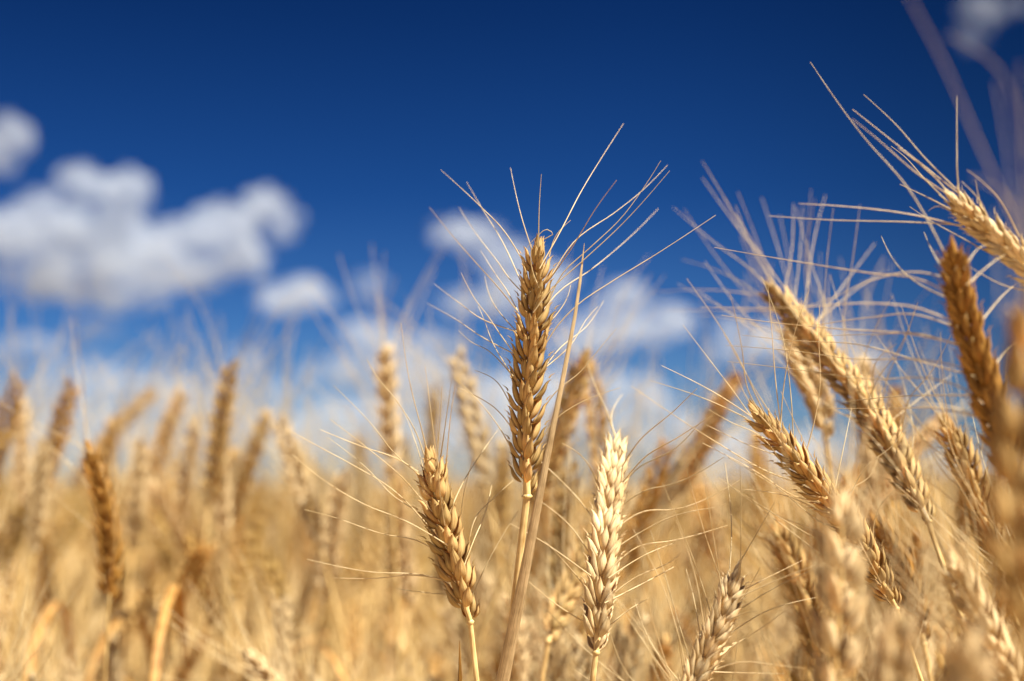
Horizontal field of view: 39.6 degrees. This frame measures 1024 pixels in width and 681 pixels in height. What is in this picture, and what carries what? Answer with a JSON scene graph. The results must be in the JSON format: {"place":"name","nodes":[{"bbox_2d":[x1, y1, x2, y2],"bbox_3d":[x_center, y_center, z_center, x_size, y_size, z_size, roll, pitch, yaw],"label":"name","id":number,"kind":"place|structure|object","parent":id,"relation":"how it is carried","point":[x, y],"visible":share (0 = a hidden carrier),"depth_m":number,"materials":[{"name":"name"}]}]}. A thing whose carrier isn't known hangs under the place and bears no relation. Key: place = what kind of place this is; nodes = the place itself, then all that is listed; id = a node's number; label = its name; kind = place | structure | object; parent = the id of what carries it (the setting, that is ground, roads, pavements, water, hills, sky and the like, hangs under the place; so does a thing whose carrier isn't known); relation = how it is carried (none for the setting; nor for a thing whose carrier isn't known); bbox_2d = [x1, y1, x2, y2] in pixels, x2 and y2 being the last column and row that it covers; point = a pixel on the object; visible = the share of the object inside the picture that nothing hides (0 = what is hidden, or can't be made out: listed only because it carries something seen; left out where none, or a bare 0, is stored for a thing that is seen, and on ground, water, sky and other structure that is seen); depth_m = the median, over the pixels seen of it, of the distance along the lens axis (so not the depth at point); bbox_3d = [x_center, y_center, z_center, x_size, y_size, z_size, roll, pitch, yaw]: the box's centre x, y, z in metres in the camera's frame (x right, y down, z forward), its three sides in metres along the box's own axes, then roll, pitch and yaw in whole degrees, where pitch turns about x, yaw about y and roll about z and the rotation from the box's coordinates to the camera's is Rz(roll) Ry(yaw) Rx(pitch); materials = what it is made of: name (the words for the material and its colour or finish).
{"place":"outdoors","nodes":[
{"label":"outdoors","id":0,"kind":"place"},
{"bbox_2d":[12,499,1007,680],"bbox_3d":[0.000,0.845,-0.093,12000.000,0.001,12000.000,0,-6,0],"label":"ground","id":1,"kind":"structure","parent":0,"point":[353,625],"depth_m":9.29,"materials":[{"name":"soil"}]},
{"bbox_2d":[0,315,72,666],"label":"wheat stalk","id":2,"kind":"object","parent":1,"relation":"on","point":[19,422],"visible":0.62,"depth_m":1.09,"materials":[{"name":"plant"}]},
{"bbox_2d":[0,439,80,589],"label":"wheat stalk","id":3,"kind":"object","parent":1,"relation":"on","point":[4,538],"visible":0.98,"depth_m":0.96,"materials":[{"name":"beige plant"}]},
{"bbox_2d":[0,558,81,680],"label":"wheat stalk","id":4,"kind":"object","parent":1,"relation":"on","point":[2,677],"visible":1,"depth_m":0.68,"materials":[{"name":"plant"}]},
{"bbox_2d":[7,458,77,680],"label":"wheat stalk","id":5,"kind":"object","parent":1,"relation":"on","point":[44,601],"visible":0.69,"depth_m":1.16,"materials":[{"name":"plant"}]},
{"bbox_2d":[0,278,103,485],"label":"wheat stalk","id":6,"kind":"object","parent":1,"relation":"on","point":[13,415],"visible":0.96,"depth_m":1.05,"materials":[{"name":"plant"}]},
{"bbox_2d":[0,341,108,678],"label":"wheat stalk","id":7,"kind":"object","parent":1,"relation":"on","point":[36,515],"visible":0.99,"depth_m":0.99,"materials":[{"name":"plant"}]},
{"bbox_2d":[0,580,110,680],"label":"wheat stalk","id":8,"kind":"object","parent":1,"relation":"on","point":[31,676],"visible":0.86,"depth_m":0.77,"materials":[{"name":"plant"}]},
{"bbox_2d":[2,585,131,680],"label":"wheat stalk","id":9,"kind":"object","parent":1,"relation":"on","point":[70,668],"visible":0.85,"depth_m":0.88,"materials":[{"name":"plant"}]},
{"bbox_2d":[0,319,143,680],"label":"wheat stalk","id":10,"kind":"object","parent":1,"relation":"on","point":[107,534],"visible":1,"depth_m":0.74,"materials":[{"name":"plant"}]},
{"bbox_2d":[8,510,145,680],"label":"wheat stalk","id":11,"kind":"object","parent":1,"relation":"on","point":[69,606],"visible":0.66,"depth_m":1.49,"materials":[{"name":"beige plant"}]},
{"bbox_2d":[0,275,158,674],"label":"wheat stalk","id":12,"kind":"object","parent":1,"relation":"on","point":[60,440],"visible":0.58,"depth_m":1.04,"materials":[{"name":"plant"}]},
{"bbox_2d":[45,544,158,680],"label":"wheat stalk","id":13,"kind":"object","parent":1,"relation":"on","point":[113,652],"visible":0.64,"depth_m":1.03,"materials":[{"name":"plant"}]},
{"bbox_2d":[24,328,185,680],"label":"wheat stalk","id":14,"kind":"object","parent":1,"relation":"on","point":[51,608],"visible":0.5,"depth_m":1.14,"materials":[{"name":"plant"}]},
{"bbox_2d":[0,306,216,630],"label":"wheat stalk","id":15,"kind":"object","parent":1,"relation":"on","point":[131,416],"visible":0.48,"depth_m":1.19,"materials":[{"name":"plant"}]},
{"bbox_2d":[93,346,200,680],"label":"wheat stalk","id":16,"kind":"object","parent":1,"relation":"on","point":[133,520],"visible":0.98,"depth_m":1.04,"materials":[{"name":"plant"}]},
{"bbox_2d":[74,398,237,680],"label":"wheat stalk","id":17,"kind":"object","parent":1,"relation":"on","point":[157,490],"visible":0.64,"depth_m":1.05,"materials":[{"name":"plant"}]},
{"bbox_2d":[84,327,265,680],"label":"wheat stalk","id":18,"kind":"object","parent":1,"relation":"on","point":[123,615],"visible":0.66,"depth_m":1.09,"materials":[{"name":"plant"}]},
{"bbox_2d":[96,303,268,680],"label":"wheat stalk","id":19,"kind":"object","parent":1,"relation":"on","point":[160,440],"visible":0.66,"depth_m":1.14,"materials":[{"name":"plant"}]},
{"bbox_2d":[152,333,270,680],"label":"wheat stalk","id":20,"kind":"object","parent":1,"relation":"on","point":[221,512],"visible":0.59,"depth_m":0.99,"materials":[{"name":"plant"}]},
{"bbox_2d":[143,447,287,680],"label":"wheat stalk","id":21,"kind":"object","parent":1,"relation":"on","point":[189,590],"visible":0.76,"depth_m":0.96,"materials":[{"name":"plant"}]},
{"bbox_2d":[163,539,279,680],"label":"wheat stalk","id":22,"kind":"object","parent":1,"relation":"on","point":[187,664],"visible":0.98,"depth_m":0.92,"materials":[{"name":"beige plant"}]},
{"bbox_2d":[149,258,320,680],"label":"wheat stalk","id":23,"kind":"object","parent":1,"relation":"on","point":[176,594],"visible":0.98,"depth_m":0.97,"materials":[{"name":"beige plant"}]},
{"bbox_2d":[154,547,323,680],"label":"wheat stalk","id":24,"kind":"object","parent":1,"relation":"on","point":[262,669],"visible":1,"depth_m":0.75,"materials":[{"name":"plant"}]},
{"bbox_2d":[180,359,301,680],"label":"wheat stalk","id":25,"kind":"object","parent":1,"relation":"on","point":[248,672],"visible":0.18,"depth_m":1.03,"materials":[{"name":"beige plant"}]},
{"bbox_2d":[193,324,332,645],"bbox_3d":[-0.202,0.472,0.996,0.177,0.980,0.100,0,-6,-4],"label":"wheat stalk","id":26,"kind":"object","parent":1,"relation":"on","point":[246,463],"visible":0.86,"depth_m":1.04,"materials":[{"name":"plant"}]},
{"bbox_2d":[181,317,352,680],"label":"wheat stalk","id":27,"kind":"object","parent":1,"relation":"on","point":[297,489],"visible":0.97,"depth_m":0.94,"materials":[{"name":"plant"}]},
{"bbox_2d":[203,511,338,680],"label":"wheat stalk","id":28,"kind":"object","parent":1,"relation":"on","point":[286,617],"visible":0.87,"depth_m":0.91,"materials":[{"name":"plant"}]},
{"bbox_2d":[221,448,350,680],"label":"wheat stalk","id":29,"kind":"object","parent":1,"relation":"on","point":[304,556],"visible":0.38,"depth_m":1.19,"materials":[{"name":"plant"}]},
{"bbox_2d":[198,357,393,679],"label":"wheat stalk","id":30,"kind":"object","parent":1,"relation":"on","point":[240,520],"visible":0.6,"depth_m":1.04,"materials":[{"name":"plant"}]},
{"bbox_2d":[261,396,335,680],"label":"wheat stalk","id":31,"kind":"object","parent":1,"relation":"on","point":[283,525],"visible":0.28,"depth_m":1.74,"materials":[{"name":"beige plant"}]},
{"bbox_2d":[264,377,357,672],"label":"wheat stalk","id":32,"kind":"object","parent":1,"relation":"on","point":[300,527],"visible":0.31,"depth_m":1.29,"materials":[{"name":"plant"}]},
{"bbox_2d":[282,469,371,670],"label":"wheat stalk","id":33,"kind":"object","parent":1,"relation":"on","point":[308,590],"visible":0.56,"depth_m":1.13,"materials":[{"name":"beige plant"}]},
{"bbox_2d":[278,376,424,678],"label":"wheat stalk","id":34,"kind":"object","parent":1,"relation":"on","point":[334,542],"visible":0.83,"depth_m":0.97,"materials":[{"name":"plant"}]},
{"bbox_2d":[295,355,425,680],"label":"wheat stalk","id":35,"kind":"object","parent":1,"relation":"on","point":[388,642],"visible":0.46,"depth_m":1.19,"materials":[{"name":"plant"}]},
{"bbox_2d":[304,247,445,680],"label":"wheat stalk","id":36,"kind":"object","parent":1,"relation":"on","point":[385,375],"visible":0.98,"depth_m":0.91,"materials":[{"name":"plant"}]},
{"bbox_2d":[322,411,430,680],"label":"wheat stalk","id":37,"kind":"object","parent":1,"relation":"on","point":[374,564],"visible":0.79,"depth_m":1.07,"materials":[{"name":"beige plant"}]},
{"bbox_2d":[316,376,461,680],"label":"wheat stalk","id":38,"kind":"object","parent":1,"relation":"on","point":[409,564],"visible":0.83,"depth_m":0.94,"materials":[{"name":"plant"}]},
{"bbox_2d":[287,326,518,680],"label":"wheat stalk","id":39,"kind":"object","parent":1,"relation":"on","point":[437,496],"visible":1,"depth_m":0.54,"materials":[{"name":"plant"}]},
{"bbox_2d":[361,384,451,680],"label":"wheat stalk","id":40,"kind":"object","parent":1,"relation":"on","point":[403,449],"visible":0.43,"depth_m":1.55,"materials":[{"name":"beige plant"}]},
{"bbox_2d":[341,422,501,649],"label":"wheat stalk","id":41,"kind":"object","parent":1,"relation":"on","point":[479,592],"visible":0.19,"depth_m":0.99,"materials":[{"name":"plant"}]},
{"bbox_2d":[372,524,493,680],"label":"wheat stalk","id":42,"kind":"object","parent":1,"relation":"on","point":[456,631],"visible":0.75,"depth_m":0.95,"materials":[{"name":"plant"}]},
{"bbox_2d":[396,399,472,680],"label":"wheat stalk","id":43,"kind":"object","parent":1,"relation":"on","point":[440,586],"visible":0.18,"depth_m":0.99,"materials":[{"name":"plant"}]},
{"bbox_2d":[392,304,487,679],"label":"wheat stalk","id":44,"kind":"object","parent":1,"relation":"on","point":[434,408],"visible":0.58,"depth_m":1.24,"materials":[{"name":"plant"}]},
{"bbox_2d":[383,474,538,680],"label":"wheat stalk","id":45,"kind":"object","parent":1,"relation":"on","point":[490,587],"visible":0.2,"depth_m":1.02,"materials":[{"name":"plant"}]},
{"bbox_2d":[436,427,522,665],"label":"wheat stalk","id":46,"kind":"object","parent":1,"relation":"on","point":[483,541],"visible":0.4,"depth_m":1.36,"materials":[{"name":"beige plant"}]},
{"bbox_2d":[365,252,612,680],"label":"wheat stalk","id":47,"kind":"object","parent":1,"relation":"on","point":[464,411],"visible":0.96,"depth_m":0.94,"materials":[{"name":"plant"}]},
{"bbox_2d":[459,372,523,679],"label":"wheat stalk","id":48,"kind":"object","parent":1,"relation":"on","point":[503,504],"visible":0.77,"depth_m":0.99,"materials":[{"name":"plant"}]},
{"bbox_2d":[447,348,552,593],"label":"wheat stalk","id":49,"kind":"object","parent":1,"relation":"on","point":[503,449],"visible":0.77,"depth_m":1.00,"materials":[{"name":"plant"}]},
{"bbox_2d":[0,348,1023,680],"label":"wheat crop","id":50,"kind":"object","parent":1,"relation":"on","point":[352,618],"visible":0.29,"depth_m":1.39,"materials":[{"name":"plant"}]},
{"bbox_2d":[455,484,576,680],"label":"wheat stalk","id":51,"kind":"object","parent":1,"relation":"on","point":[517,674],"visible":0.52,"depth_m":0.74,"materials":[{"name":"plant"}]},
{"bbox_2d":[481,502,562,680],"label":"wheat stalk","id":52,"kind":"object","parent":1,"relation":"on","point":[496,665],"visible":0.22,"depth_m":0.89,"materials":[{"name":"plant"}]},
{"bbox_2d":[471,529,585,680],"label":"wheat stalk","id":53,"kind":"object","parent":1,"relation":"on","point":[536,640],"visible":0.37,"depth_m":0.87,"materials":[{"name":"plant"}]},
{"bbox_2d":[496,243,584,680],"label":"wheat leaf blade","id":54,"kind":"object","parent":1,"relation":"on","point":[507,654],"visible":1,"depth_m":0.54,"materials":[{"name":"beige plant"}]},
{"bbox_2d":[491,512,632,680],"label":"wheat stalk","id":55,"kind":"object","parent":1,"relation":"on","point":[554,671],"visible":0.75,"depth_m":0.72,"materials":[{"name":"plant"}]},
{"bbox_2d":[485,439,641,680],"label":"wheat stalk","id":56,"kind":"object","parent":1,"relation":"on","point":[537,559],"visible":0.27,"depth_m":1.05,"materials":[{"name":"plant"}]},
{"bbox_2d":[466,247,664,680],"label":"wheat stalk","id":57,"kind":"object","parent":1,"relation":"on","point":[574,394],"visible":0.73,"depth_m":0.80,"materials":[{"name":"plant"}]},
{"bbox_2d":[427,125,715,625],"bbox_3d":[0.021,0.409,0.510,0.117,1.007,0.127,0,-6,0],"label":"wheat stalk","id":58,"kind":"object","parent":1,"relation":"on","point":[536,298],"visible":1,"depth_m":0.55,"materials":[{"name":"plant"}]},
{"bbox_2d":[485,520,663,680],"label":"wheat stalk","id":59,"kind":"object","parent":1,"relation":"on","point":[579,657],"visible":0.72,"depth_m":0.73,"materials":[{"name":"plant"}]},
{"bbox_2d":[492,350,664,680],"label":"wheat stalk","id":60,"kind":"object","parent":1,"relation":"on","point":[556,524],"visible":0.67,"depth_m":0.84,"materials":[{"name":"beige plant"}]},
{"bbox_2d":[496,255,666,680],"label":"wheat stalk","id":61,"kind":"object","parent":1,"relation":"on","point":[602,419],"visible":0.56,"depth_m":0.91,"materials":[{"name":"beige plant"}]},
{"bbox_2d":[539,408,652,680],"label":"wheat stalk","id":62,"kind":"object","parent":1,"relation":"on","point":[567,587],"visible":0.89,"depth_m":0.68,"materials":[{"name":"plant"}]},
{"bbox_2d":[576,360,671,607],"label":"wheat stalk","id":63,"kind":"object","parent":1,"relation":"on","point":[626,499],"visible":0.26,"depth_m":1.32,"materials":[{"name":"plant"}]},
{"bbox_2d":[509,366,739,680],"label":"wheat stalk","id":64,"kind":"object","parent":1,"relation":"on","point":[603,561],"visible":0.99,"depth_m":0.56,"materials":[{"name":"plant"}]},
{"bbox_2d":[583,507,735,680],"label":"wheat stalk","id":65,"kind":"object","parent":1,"relation":"on","point":[634,653],"visible":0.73,"depth_m":0.78,"materials":[{"name":"plant"}]},
{"bbox_2d":[608,521,717,680],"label":"wheat stalk","id":66,"kind":"object","parent":1,"relation":"on","point":[667,648],"visible":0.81,"depth_m":0.72,"materials":[{"name":"beige plant"}]},
{"bbox_2d":[546,561,793,680],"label":"wheat stalk","id":67,"kind":"object","parent":1,"relation":"on","point":[656,661],"visible":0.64,"depth_m":0.59,"materials":[{"name":"plant"}]},
{"bbox_2d":[616,513,731,680],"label":"wheat stalk","id":68,"kind":"object","parent":1,"relation":"on","point":[689,630],"visible":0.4,"depth_m":0.88,"materials":[{"name":"plant"}]},
{"bbox_2d":[598,336,756,680],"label":"wheat stalk","id":69,"kind":"object","parent":1,"relation":"on","point":[663,470],"visible":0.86,"depth_m":0.87,"materials":[{"name":"plant"}]},
{"bbox_2d":[561,331,793,673],"bbox_3d":[0.033,0.467,0.831,0.333,0.954,0.125,3,-7,-25],"label":"wheat stalk","id":70,"kind":"object","parent":1,"relation":"on","point":[675,468],"visible":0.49,"depth_m":0.91,"materials":[{"name":"beige plant"}]},
{"bbox_2d":[629,427,729,680],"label":"wheat stalk","id":71,"kind":"object","parent":1,"relation":"on","point":[683,558],"visible":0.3,"depth_m":1.24,"materials":[{"name":"plant"}]},
{"bbox_2d":[670,423,749,680],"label":"wheat stalk","id":72,"kind":"object","parent":1,"relation":"on","point":[711,492],"visible":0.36,"depth_m":1.26,"materials":[{"name":"plant"}]},
{"bbox_2d":[618,262,828,672],"bbox_3d":[0.121,0.450,0.883,0.204,1.000,0.125,-5,-8,41],"label":"wheat stalk","id":73,"kind":"object","parent":1,"relation":"on","point":[727,392],"visible":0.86,"depth_m":0.90,"materials":[{"name":"plant"}]},
{"bbox_2d":[634,465,820,680],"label":"wheat stalk","id":74,"kind":"object","parent":1,"relation":"on","point":[710,650],"visible":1,"depth_m":0.53,"materials":[{"name":"plant"}]},
{"bbox_2d":[702,344,805,680],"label":"wheat stalk","id":75,"kind":"object","parent":1,"relation":"on","point":[755,457],"visible":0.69,"depth_m":1.04,"materials":[{"name":"plant"}]},
{"bbox_2d":[702,448,832,670],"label":"wheat stalk","id":76,"kind":"object","parent":1,"relation":"on","point":[797,632],"visible":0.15,"depth_m":0.82,"materials":[{"name":"plant"}]},
{"bbox_2d":[683,411,854,662],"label":"wheat stalk","id":77,"kind":"object","parent":1,"relation":"on","point":[800,587],"visible":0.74,"depth_m":0.66,"materials":[{"name":"plant"}]},
{"bbox_2d":[685,191,855,680],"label":"wheat stalk","id":78,"kind":"object","parent":1,"relation":"on","point":[808,380],"visible":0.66,"depth_m":0.72,"materials":[{"name":"plant"}]},
{"bbox_2d":[737,572,809,680],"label":"wheat stalk","id":79,"kind":"object","parent":1,"relation":"on","point":[781,677],"visible":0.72,"depth_m":0.81,"materials":[{"name":"plant"}]},
{"bbox_2d":[631,279,923,680],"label":"wheat stalk","id":80,"kind":"object","parent":1,"relation":"on","point":[811,476],"visible":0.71,"depth_m":0.55,"materials":[{"name":"plant"}]},
{"bbox_2d":[714,572,872,680],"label":"wheat stalk","id":81,"kind":"object","parent":1,"relation":"on","point":[794,677],"visible":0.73,"depth_m":0.65,"materials":[{"name":"plant"}]},
{"bbox_2d":[652,161,963,630],"bbox_3d":[0.155,0.413,0.586,0.112,1.016,0.248,2,-6,-14],"label":"wheat stalk","id":82,"kind":"object","parent":1,"relation":"on","point":[881,432],"visible":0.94,"depth_m":0.63,"materials":[{"name":"plant"}]},
{"bbox_2d":[755,502,864,680],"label":"wheat stalk","id":83,"kind":"object","parent":1,"relation":"on","point":[779,641],"visible":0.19,"depth_m":1.04,"materials":[{"name":"plant"}]},
{"bbox_2d":[750,332,938,680],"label":"wheat stalk","id":84,"kind":"object","parent":1,"relation":"on","point":[825,631],"visible":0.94,"depth_m":0.42,"materials":[{"name":"plant"}]},
{"bbox_2d":[793,248,930,623],"bbox_3d":[0.172,0.440,0.815,0.222,1.005,0.137,0,-6,-2],"label":"wheat stalk","id":85,"kind":"object","parent":1,"relation":"on","point":[861,439],"visible":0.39,"depth_m":0.84,"materials":[{"name":"plant"}]},
{"bbox_2d":[704,62,1022,514],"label":"wheat stalk","id":86,"kind":"object","parent":1,"relation":"on","point":[979,366],"visible":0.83,"depth_m":0.46,"materials":[{"name":"plant"}]},
{"bbox_2d":[805,407,943,680],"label":"wheat stalk","id":87,"kind":"object","parent":1,"relation":"on","point":[880,533],"visible":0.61,"depth_m":0.64,"materials":[{"name":"plant"}]},
{"bbox_2d":[816,509,945,680],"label":"wheat stalk","id":88,"kind":"object","parent":1,"relation":"on","point":[870,619],"visible":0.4,"depth_m":0.86,"materials":[{"name":"plant"}]},
{"bbox_2d":[774,95,1023,290],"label":"wheat stalk","id":89,"kind":"object","parent":1,"relation":"on","point":[977,223],"visible":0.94,"depth_m":0.50,"materials":[{"name":"plant"}]},
{"bbox_2d":[847,279,953,585],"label":"wheat stalk","id":90,"kind":"object","parent":1,"relation":"on","point":[896,389],"visible":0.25,"depth_m":0.94,"materials":[{"name":"plant"}]},
{"bbox_2d":[784,303,1018,669],"bbox_3d":[0.158,0.455,0.760,0.336,0.962,0.126,3,-7,-26],"label":"wheat stalk","id":91,"kind":"object","parent":1,"relation":"on","point":[928,425],"visible":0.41,"depth_m":0.84,"materials":[{"name":"plant"}]},
{"bbox_2d":[814,443,1009,680],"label":"wheat stalk","id":92,"kind":"object","parent":1,"relation":"on","point":[895,653],"visible":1,"depth_m":0.36,"materials":[{"name":"plant"}]},
{"bbox_2d":[832,409,1022,680],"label":"wheat stalk","id":93,"kind":"object","parent":1,"relation":"on","point":[995,627],"visible":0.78,"depth_m":0.46,"materials":[{"name":"plant"}]},
{"bbox_2d":[849,296,1015,626],"bbox_3d":[0.218,0.449,0.594,0.143,0.946,0.051,4,-7,-31],"label":"wheat stalk","id":94,"kind":"object","parent":1,"relation":"on","point":[974,474],"visible":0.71,"depth_m":0.62,"materials":[{"name":"plant"}]},
{"bbox_2d":[857,430,1009,667],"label":"wheat stalk","id":95,"kind":"object","parent":1,"relation":"on","point":[917,539],"visible":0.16,"depth_m":0.80,"materials":[{"name":"plant"}]},
{"bbox_2d":[876,466,1023,680],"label":"wheat stalk","id":96,"kind":"object","parent":1,"relation":"on","point":[969,660],"visible":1,"depth_m":0.33,"materials":[{"name":"plant"}]},
{"bbox_2d":[914,387,992,678],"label":"wheat stalk","id":97,"kind":"object","parent":1,"relation":"on","point":[958,510],"visible":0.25,"depth_m":1.04,"materials":[{"name":"beige plant"}]},
{"bbox_2d":[894,415,1023,629],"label":"wheat stalk","id":98,"kind":"object","parent":1,"relation":"on","point":[1007,579],"visible":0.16,"depth_m":0.50,"materials":[{"name":"plant"}]},
{"bbox_2d":[911,1,1023,680],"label":"wheat stalk","id":99,"kind":"object","parent":1,"relation":"on","point":[1007,418],"visible":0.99,"depth_m":0.33,"materials":[{"name":"plant"}]},
{"bbox_2d":[0,0,1023,496],"label":"sky","id":100,"kind":"structure","parent":0,"point":[232,143],"materials":[{"name":"blue"}]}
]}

